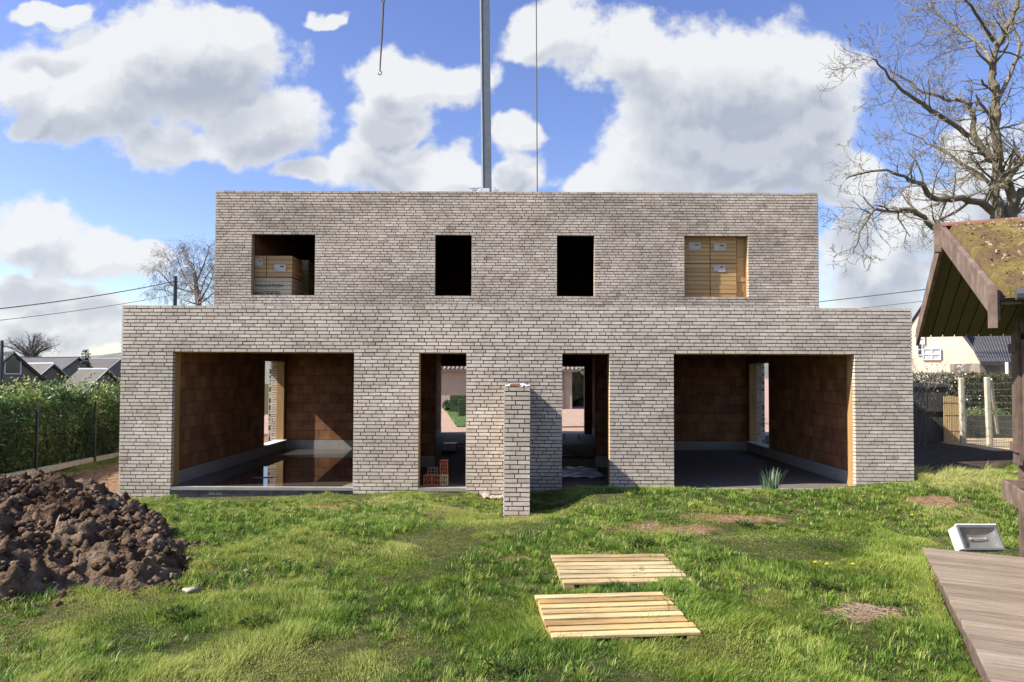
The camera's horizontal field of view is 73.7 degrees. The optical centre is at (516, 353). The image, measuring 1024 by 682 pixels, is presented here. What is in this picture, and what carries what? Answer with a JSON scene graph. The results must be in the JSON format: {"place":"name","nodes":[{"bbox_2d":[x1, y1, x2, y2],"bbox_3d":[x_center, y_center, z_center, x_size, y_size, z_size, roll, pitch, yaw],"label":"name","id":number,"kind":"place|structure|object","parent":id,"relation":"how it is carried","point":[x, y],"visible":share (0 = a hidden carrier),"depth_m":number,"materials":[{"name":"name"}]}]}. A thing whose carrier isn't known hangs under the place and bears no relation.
{"place":"outdoors","nodes":[
{"label":"outdoors","id":0,"kind":"place"},
{"bbox_2d":[46,455,119,475],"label":"lawn grass","id":1,"kind":"structure","parent":0,"point":[93,463],"depth_m":15.57,"materials":[{"name":"green plant"}]},
{"bbox_2d":[129,494,159,502],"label":"lawn grass","id":2,"kind":"structure","parent":0,"point":[148,499],"depth_m":12.12,"materials":[{"name":"green plant"}]},
{"bbox_2d":[77,352,767,383],"bbox_3d":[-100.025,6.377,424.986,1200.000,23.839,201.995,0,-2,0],"label":"hills","id":3,"kind":"structure","parent":0,"point":[119,355],"depth_m":375.85,"materials":[{"name":"green plant"}]},
{"bbox_2d":[446,410,465,425],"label":"front lawn","id":4,"kind":"structure","parent":0,"point":[457,420],"depth_m":32.03,"materials":[{"name":"green plant"}]},
{"bbox_2d":[442,400,449,410],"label":"topiary shrub","id":5,"kind":"object","parent":4,"relation":"on","point":[446,404],"visible":0.83,"depth_m":38.78,"materials":[{"name":"green plant"}]},
{"bbox_2d":[450,395,465,411],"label":"topiary shrub","id":6,"kind":"object","parent":4,"relation":"on","point":[454,402],"visible":0.74,"depth_m":37.53,"materials":[{"name":"green plant"}]},
{"bbox_2d":[458,398,466,415],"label":"topiary shrub","id":7,"kind":"object","parent":4,"relation":"on","point":[462,410],"visible":0.65,"depth_m":33.68,"materials":[{"name":"green plant"}]},
{"bbox_2d":[0,578,975,681],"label":"lawn grass","id":8,"kind":"structure","parent":0,"point":[739,613],"depth_m":4.96,"materials":[{"name":"green plant"}]},
{"bbox_2d":[0,379,1018,681],"bbox_3d":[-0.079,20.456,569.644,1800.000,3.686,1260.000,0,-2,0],"label":"ground","id":9,"kind":"structure","parent":0,"point":[972,453],"depth_m":6.57,"materials":[{"name":"green plant"}]},
{"bbox_2d":[0,340,3,393],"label":"utility pole","id":10,"kind":"object","parent":9,"relation":"on","point":[1,358],"visible":0.53,"depth_m":37.95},
{"bbox_2d":[4,331,61,356],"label":"bare tree","id":11,"kind":"object","parent":9,"relation":"on","point":[31,351],"visible":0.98,"depth_m":74.82,"materials":[{"name":"plant"}]},
{"bbox_2d":[3,351,72,422],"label":"house","id":12,"kind":"structure","parent":9,"relation":"on","point":[15,366],"depth_m":40.28,"materials":[{"name":"black"}]},
{"bbox_2d":[4,356,21,373],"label":"window","id":13,"kind":"structure","parent":12,"relation":"in","point":[13,365],"depth_m":40.11,"materials":[{"name":"grey glass"}]},
{"bbox_2d":[28,362,69,386],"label":"house","id":14,"kind":"structure","parent":9,"relation":"on","point":[50,370],"depth_m":48.29,"materials":[{"name":"grey stone"}]},
{"bbox_2d":[23,357,92,376],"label":"house","id":15,"kind":"structure","parent":9,"relation":"on","point":[68,366],"depth_m":70.23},
{"bbox_2d":[0,401,119,476],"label":"wire fence","id":16,"kind":"object","parent":9,"relation":"on","point":[59,466],"visible":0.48,"depth_m":15.16,"materials":[{"name":"metal"}]},
{"bbox_2d":[0,371,121,474],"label":"laurel hedge","id":17,"kind":"object","parent":9,"relation":"on","point":[56,400],"visible":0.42,"depth_m":15.62,"materials":[{"name":"green plant"}]},
{"bbox_2d":[77,349,91,368],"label":"conifer tree","id":18,"kind":"object","parent":9,"relation":"on","point":[87,359],"visible":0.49,"depth_m":61.98,"materials":[{"name":"plant"}]},
{"bbox_2d":[59,368,120,409],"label":"house","id":19,"kind":"structure","parent":9,"relation":"on","point":[80,374],"depth_m":46.27,"materials":[{"name":"grey stone"}]},
{"bbox_2d":[82,358,121,380],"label":"house","id":20,"kind":"structure","parent":9,"relation":"on","point":[113,365],"depth_m":94.52,"materials":[{"name":"grey stone"}]},
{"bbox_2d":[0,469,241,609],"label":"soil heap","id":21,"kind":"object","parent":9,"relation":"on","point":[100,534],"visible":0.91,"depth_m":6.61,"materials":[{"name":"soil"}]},
{"bbox_2d":[137,232,215,305],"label":"birch tree","id":22,"kind":"object","parent":9,"relation":"on","point":[195,290],"visible":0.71,"depth_m":46.10,"materials":[{"name":"plant"}]},
{"bbox_2d":[155,604,199,621],"bbox_3d":[-2.693,2.048,5.397,0.332,0.087,0.278,0,-2,0],"label":"weed","id":23,"kind":"object","parent":9,"relation":"on","point":[174,609],"visible":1,"depth_m":5.42,"materials":[{"name":"green plant"}]},
{"bbox_2d":[173,265,189,305],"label":"utility pole","id":24,"kind":"object","parent":9,"relation":"on","point":[175,278],"visible":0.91,"depth_m":40.05,"materials":[{"name":"metal"}]},
{"bbox_2d":[0,281,173,308],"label":"power line","id":25,"kind":"object","parent":24,"relation":"attached to","point":[83,297],"visible":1,"depth_m":33.09,"materials":[{"name":"black rubber"}]},
{"bbox_2d":[4,295,170,319],"bbox_3d":[-21.098,-2.303,33.581,0.023,2.735,13.155,0,-2,9],"label":"power line","id":26,"kind":"object","parent":24,"relation":"attached to","point":[85,309],"visible":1,"depth_m":33.42,"materials":[{"name":"black rubber"}]},
{"bbox_2d":[182,586,201,592],"bbox_3d":[-2.926,2.118,6.136,0.155,0.049,0.188,0,-2,0],"label":"stone","id":27,"kind":"object","parent":9,"relation":"on","point":[190,589],"visible":0.98,"depth_m":6.10,"materials":[{"name":"white stone"}]},
{"bbox_2d":[238,611,279,627],"bbox_3d":[-1.986,2.053,5.250,0.329,0.081,0.285,0,-2,0],"label":"weed","id":28,"kind":"object","parent":9,"relation":"on","point":[259,616],"visible":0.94,"depth_m":5.27,"materials":[{"name":"green plant"}]},
{"bbox_2d":[378,0,537,191],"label":"tower crane","id":29,"kind":"object","parent":9,"relation":"on","point":[485,94],"visible":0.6,"depth_m":27.15,"materials":[{"name":"grey paint"}]},
{"bbox_2d":[480,492,502,499],"bbox_3d":[-0.409,2.542,12.128,0.487,0.121,0.380,0,-2,0],"label":"rubble","id":30,"kind":"object","parent":9,"relation":"on","point":[485,495],"visible":0.88,"depth_m":12.00,"materials":[{"name":"stone"}]},
{"bbox_2d":[476,656,524,677],"bbox_3d":[-0.103,2.020,4.406,0.327,0.089,0.279,0,-2,0],"label":"weed","id":31,"kind":"object","parent":9,"relation":"on","point":[499,664],"visible":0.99,"depth_m":4.42,"materials":[{"name":"green plant"}]},
{"bbox_2d":[0,481,1018,681],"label":"grass clumps","id":32,"kind":"object","parent":9,"relation":"on","point":[303,513],"visible":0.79,"depth_m":6.72,"materials":[{"name":"green plant"}]},
{"bbox_2d":[441,366,578,408],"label":"house","id":33,"kind":"structure","parent":9,"relation":"on","point":[453,380],"depth_m":41.95,"materials":[{"name":"beige paint"}]},
{"bbox_2d":[562,372,563,407],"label":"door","id":34,"kind":"structure","parent":33,"relation":"in","point":[562,372],"depth_m":41.85,"materials":[{"name":"brown wood"}]},
{"bbox_2d":[118,190,913,499],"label":"brick house","id":35,"kind":"structure","parent":9,"relation":"on","point":[494,293],"depth_m":14.69,"materials":[{"name":"brick"}]},
{"bbox_2d":[254,278,301,294],"bbox_3d":[-6.045,-1.187,16.796,1.254,1.255,0.813,0,-2,0],"label":"insulation pack","id":36,"kind":"object","parent":35,"relation":"on","point":[277,286],"visible":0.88,"depth_m":16.42,"materials":[{"name":"white plastic"}]},
{"bbox_2d":[254,256,268,277],"bbox_3d":[-6.345,-2.086,16.792,0.648,0.501,0.814,0,-2,0],"label":"insulation pack","id":37,"kind":"object","parent":36,"relation":"on","point":[260,267],"visible":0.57,"depth_m":16.40,"materials":[{"name":"brown cardboard"}]},
{"bbox_2d":[267,256,302,280],"bbox_3d":[-5.700,-2.083,16.792,0.605,0.501,0.814,0,-2,0],"label":"cardboard box","id":38,"kind":"object","parent":36,"relation":"on","point":[284,266],"visible":0.97,"depth_m":16.40,"materials":[{"name":"brown cardboard"}]},
{"bbox_2d":[301,260,314,294],"bbox_3d":[-5.682,-1.481,18.348,0.387,1.937,0.806,0,-2,0],"label":"insulation pack","id":39,"kind":"object","parent":35,"relation":"on","point":[308,281],"visible":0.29,"depth_m":17.98,"materials":[{"name":"grey plastic"}]},
{"bbox_2d":[424,473,431,484],"bbox_3d":[-1.651,2.345,12.736,0.150,0.190,0.200,0,-2,0],"label":"hollow brick","id":40,"kind":"object","parent":35,"relation":"on","point":[427,479],"visible":0.94,"depth_m":12.68,"materials":[{"name":"brick"}]},
{"bbox_2d":[432,473,440,484],"bbox_3d":[-1.496,2.346,12.736,0.150,0.190,0.200,0,-2,0],"label":"hollow brick","id":41,"kind":"object","parent":35,"relation":"on","point":[436,479],"visible":0.94,"depth_m":12.64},
{"bbox_2d":[428,466,438,474],"bbox_3d":[-1.561,2.184,12.751,0.190,0.130,0.180,0,-2,0],"label":"hollow brick","id":42,"kind":"object","parent":41,"relation":"on","point":[433,470],"visible":1,"depth_m":12.71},
{"bbox_2d":[441,473,448,484],"bbox_3d":[-1.346,2.347,12.736,0.130,0.190,0.200,0,-2,0],"label":"hollow brick","id":43,"kind":"object","parent":35,"relation":"on","point":[444,479],"visible":0.93,"depth_m":12.69,"materials":[{"name":"beige brick"}]},
{"bbox_2d":[440,459,447,474],"bbox_3d":[-1.355,2.115,12.743,0.140,0.270,0.160,0,-2,0],"label":"hollow brick","id":44,"kind":"object","parent":43,"relation":"on","point":[443,466],"visible":1,"depth_m":12.67,"materials":[{"name":"red brick"}]},
{"bbox_2d":[442,442,457,450],"bbox_3d":[-1.800,2.509,18.433,0.380,0.196,0.400,0,-2,0],"label":"box","id":45,"kind":"object","parent":35,"relation":"on","point":[449,446],"visible":1,"depth_m":18.23,"materials":[{"name":"plastic"}]},
{"bbox_2d":[562,466,603,477],"bbox_3d":[1.315,2.467,14.233,0.852,0.053,1.402,0,-2,0],"label":"plastic sheet","id":46,"kind":"object","parent":35,"relation":"on","point":[583,471],"visible":0.94,"depth_m":14.11,"materials":[{"name":"grey plastic"}]},
{"bbox_2d":[684,264,709,296],"bbox_3d":[4.260,-1.329,16.774,0.746,1.617,0.806,0,-2,0],"label":"insulation pack","id":47,"kind":"object","parent":35,"relation":"on","point":[696,280],"visible":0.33,"depth_m":16.39,"materials":[{"name":"brown cardboard"}]},
{"bbox_2d":[684,236,709,263],"bbox_3d":[4.264,-2.531,16.806,0.746,0.750,0.814,0,-2,0],"label":"insulation pack","id":48,"kind":"object","parent":47,"relation":"on","point":[696,250],"visible":0.64,"depth_m":16.41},
{"bbox_2d":[709,264,736,296],"bbox_3d":[4.961,-1.327,16.771,0.622,1.617,0.814,0,-2,0],"label":"insulation pack","id":49,"kind":"object","parent":35,"relation":"on","point":[722,280],"visible":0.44,"depth_m":16.39,"materials":[{"name":"brown cardboard"}]},
{"bbox_2d":[709,237,735,263],"bbox_3d":[4.966,-2.528,16.806,0.622,0.750,0.814,0,-2,0],"label":"insulation pack","id":50,"kind":"object","parent":49,"relation":"on","point":[722,250],"visible":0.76,"depth_m":16.41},
{"bbox_2d":[736,237,745,296],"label":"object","id":51,"kind":"object","parent":35,"relation":"on","point":[741,265],"visible":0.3,"depth_m":16.44,"materials":[{"name":"brown wood"}]},
{"bbox_2d":[819,289,924,301],"bbox_3d":[9.724,-2.049,28.574,21.248,1.536,0.029,-1,-2,25],"label":"power line","id":52,"kind":"object","parent":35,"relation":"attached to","point":[871,295],"visible":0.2,"depth_m":26.62,"materials":[{"name":"black rubber"}]},
{"bbox_2d":[865,301,921,307],"bbox_3d":[12.033,-1.906,28.570,17.162,1.023,0.020,-1,-2,32],"label":"power line","id":53,"kind":"object","parent":35,"relation":"attached to","point":[893,304],"visible":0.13,"depth_m":26.85,"materials":[{"name":"grey metal"}]},
{"bbox_2d":[503,383,530,516],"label":"brick screen wall","id":54,"kind":"structure","parent":9,"relation":"on","point":[516,469],"depth_m":9.77,"materials":[{"name":"grey brick"}]},
{"bbox_2d":[131,473,1017,523],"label":"lawn grass","id":55,"kind":"structure","parent":9,"relation":"on","point":[472,513],"depth_m":10.10,"materials":[{"name":"green plant"}]},
{"bbox_2d":[572,368,583,405],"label":"hedge shrub","id":56,"kind":"object","parent":9,"relation":"on","point":[578,388],"visible":0.21,"depth_m":45.15,"materials":[{"name":"green plant"}]},
{"bbox_2d":[152,508,1018,594],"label":"lawn grass","id":57,"kind":"structure","parent":9,"relation":"on","point":[892,559],"depth_m":7.52,"materials":[{"name":"green plant"}]},
{"bbox_2d":[535,592,700,644],"bbox_3d":[0.763,2.125,5.460,1.139,0.122,0.970,0,-2,-5],"label":"wooden pallet","id":58,"kind":"object","parent":9,"relation":"on","point":[619,614],"visible":0.97,"depth_m":5.37,"materials":[{"name":"brown wood"}]},
{"bbox_2d":[551,554,691,591],"bbox_3d":[0.993,2.168,6.749,1.227,0.123,0.960,0,-2,-3],"label":"wooden pallet","id":59,"kind":"object","parent":9,"relation":"on","point":[572,570],"visible":0.81,"depth_m":6.68,"materials":[{"name":"brown wood"}]},
{"bbox_2d":[627,536,655,545],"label":"weed","id":60,"kind":"object","parent":9,"relation":"on","point":[640,540],"visible":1,"depth_m":7.70,"materials":[{"name":"green plant"}]},
{"bbox_2d":[734,519,758,527],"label":"weed","id":61,"kind":"object","parent":9,"relation":"on","point":[745,522],"visible":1,"depth_m":8.65,"materials":[{"name":"green plant"}]},
{"bbox_2d":[757,468,787,490],"bbox_3d":[3.975,1.981,10.693,0.530,0.460,0.408,1,-2,-16],"label":"daffodil plant","id":62,"kind":"object","parent":9,"relation":"on","point":[771,482],"visible":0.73,"depth_m":10.70,"materials":[{"name":"green plant"}]},
{"bbox_2d":[800,576,839,589],"bbox_3d":[2.739,2.078,6.194,0.339,0.090,0.280,-1,-2,33],"label":"weed","id":63,"kind":"object","parent":9,"relation":"on","point":[817,580],"visible":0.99,"depth_m":6.21,"materials":[{"name":"green plant"}]},
{"bbox_2d":[816,595,923,626],"bbox_3d":[2.883,2.103,5.603,0.952,0.067,0.765,0,-2,0],"label":"straw","id":64,"kind":"object","parent":9,"relation":"on","point":[864,610],"visible":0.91,"depth_m":5.55,"materials":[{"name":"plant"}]},
{"bbox_2d":[817,0,1023,275],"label":"bare tree","id":65,"kind":"object","parent":9,"relation":"on","point":[1000,177],"visible":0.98,"depth_m":18.91,"materials":[{"name":"brown plant"}]},
{"bbox_2d":[912,383,949,441],"bbox_3d":[13.284,1.917,22.142,1.555,1.923,0.075,0,-2,0],"label":"panel fence","id":66,"kind":"object","parent":9,"relation":"on","point":[934,427],"visible":0.39,"depth_m":22.15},
{"bbox_2d":[911,333,974,446],"bbox_3d":[12.013,0.888,20.525,2.706,3.881,2.786,0,-2,0],"label":"flowering shrub","id":67,"kind":"object","parent":9,"relation":"on","point":[916,405],"visible":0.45,"depth_m":20.64,"materials":[{"name":"plant"}]},
{"bbox_2d":[902,553,984,681],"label":"lawn grass","id":68,"kind":"structure","parent":9,"relation":"on","point":[921,566],"depth_m":5.33,"materials":[{"name":"green plant"}]},
{"bbox_2d":[911,306,979,374],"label":"house","id":69,"kind":"structure","parent":9,"relation":"on","point":[959,349],"depth_m":34.87,"materials":[{"name":"beige paint"}]},
{"bbox_2d":[917,344,922,354],"bbox_3d":[20.840,-0.204,35.295,0.228,0.597,0.110,-1,-2,30],"label":"window","id":70,"kind":"structure","parent":69,"relation":"in","point":[920,352],"depth_m":35.29,"materials":[{"name":"grey glass"}]},
{"bbox_2d":[920,337,924,343],"bbox_3d":[20.901,-0.786,35.279,0.289,0.630,0.110,-1,-2,30],"label":"window","id":71,"kind":"structure","parent":69,"relation":"in","point":[922,340],"depth_m":35.23,"materials":[{"name":"white glass"}]},
{"bbox_2d":[923,348,940,359],"bbox_3d":[21.292,0.043,35.026,0.795,0.588,0.110,-1,-2,30],"label":"window","id":72,"kind":"structure","parent":69,"relation":"in","point":[926,352],"depth_m":34.99,"materials":[{"name":"white glass"}]},
{"bbox_2d":[912,356,980,422],"bbox_3d":[14.341,1.460,23.353,2.002,2.924,2.551,2,-2,-43],"label":"flowering shrub","id":73,"kind":"object","parent":9,"relation":"on","point":[944,380],"visible":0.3,"depth_m":23.21,"materials":[{"name":"plant"}]},
{"bbox_2d":[943,395,959,441],"bbox_3d":[14.020,2.112,21.946,0.602,1.527,0.034,0,-2,0],"label":"bamboo screen","id":74,"kind":"object","parent":9,"relation":"on","point":[950,415],"visible":0.69,"depth_m":21.94,"materials":[{"name":"beige wood"}]},
{"bbox_2d":[913,369,1011,414],"bbox_3d":[17.562,1.907,26.308,10.089,2.618,1.236,0,-2,0],"label":"clipped hedge","id":75,"kind":"object","parent":9,"relation":"on","point":[971,385],"visible":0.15,"depth_m":26.10,"materials":[{"name":"green plant"}]},
{"bbox_2d":[913,461,1017,487],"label":"lawn grass","id":76,"kind":"structure","parent":9,"relation":"on","point":[965,476],"depth_m":12.04,"materials":[{"name":"green plant"}]},
{"bbox_2d":[916,217,1023,556],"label":"garden shed","id":77,"kind":"structure","parent":9,"relation":"on","point":[975,284],"depth_m":6.34,"materials":[{"name":"brown wood"}]},
{"bbox_2d":[1002,479,1023,511],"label":"planter box","id":78,"kind":"object","parent":77,"relation":"attached to","point":[1012,491],"visible":1,"depth_m":6.14,"materials":[{"name":"brown wood"}]},
{"bbox_2d":[1021,339,1023,460],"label":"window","id":79,"kind":"structure","parent":77,"relation":"in","point":[1022,341],"depth_m":6.60,"materials":[{"name":"brown glass"}]},
{"bbox_2d":[923,548,1023,681],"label":"timber deck","id":80,"kind":"structure","parent":9,"relation":"on","point":[982,594],"depth_m":5.32,"materials":[{"name":"brown wood"}]},
{"bbox_2d":[948,524,1018,551],"bbox_3d":[4.822,1.891,6.992,0.692,0.289,0.247,0,-2,0],"label":"floodlight","id":81,"kind":"object","parent":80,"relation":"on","point":[975,537],"visible":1,"depth_m":6.98,"materials":[{"name":"grey paint"}]},
{"bbox_2d":[950,334,1011,374],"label":"outbuilding","id":82,"kind":"structure","parent":9,"relation":"on","point":[990,352],"depth_m":32.42,"materials":[{"name":"grey metal"}]},
{"bbox_2d":[986,368,999,374],"bbox_3d":[21.691,1.963,31.078,0.620,2.627,0.080,0,-2,0],"label":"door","id":83,"kind":"structure","parent":82,"relation":"in","point":[995,370],"depth_m":31.08,"materials":[{"name":"brown glass"}]},
{"bbox_2d":[958,376,1012,447],"bbox_3d":[14.621,1.818,21.381,1.359,2.286,2.746,-1,-2,23],"label":"post and wire fence","id":84,"kind":"object","parent":9,"relation":"on","point":[989,398],"visible":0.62,"depth_m":20.96,"materials":[{"name":"wood"},{"name":"dark metal wire"}]},
{"bbox_2d":[0,0,1023,356],"label":"sky","id":85,"kind":"structure","parent":0,"point":[122,122],"materials":[{"name":"blue"}]},
{"bbox_2d":[562,444,594,456],"bbox_3d":[1.640,2.590,18.332,1.301,0.055,2.803,0,-2,0],"label":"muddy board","id":86,"kind":"object","parent":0,"point":[583,450],"visible":0.66,"depth_m":18.20,"materials":[{"name":"wood"}]},
{"bbox_2d":[958,405,1012,437],"bbox_3d":[16.321,2.380,24.226,1.807,1.146,1.432,0,-2,0],"label":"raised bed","id":87,"kind":"object","parent":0,"point":[1004,426],"visible":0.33,"depth_m":23.54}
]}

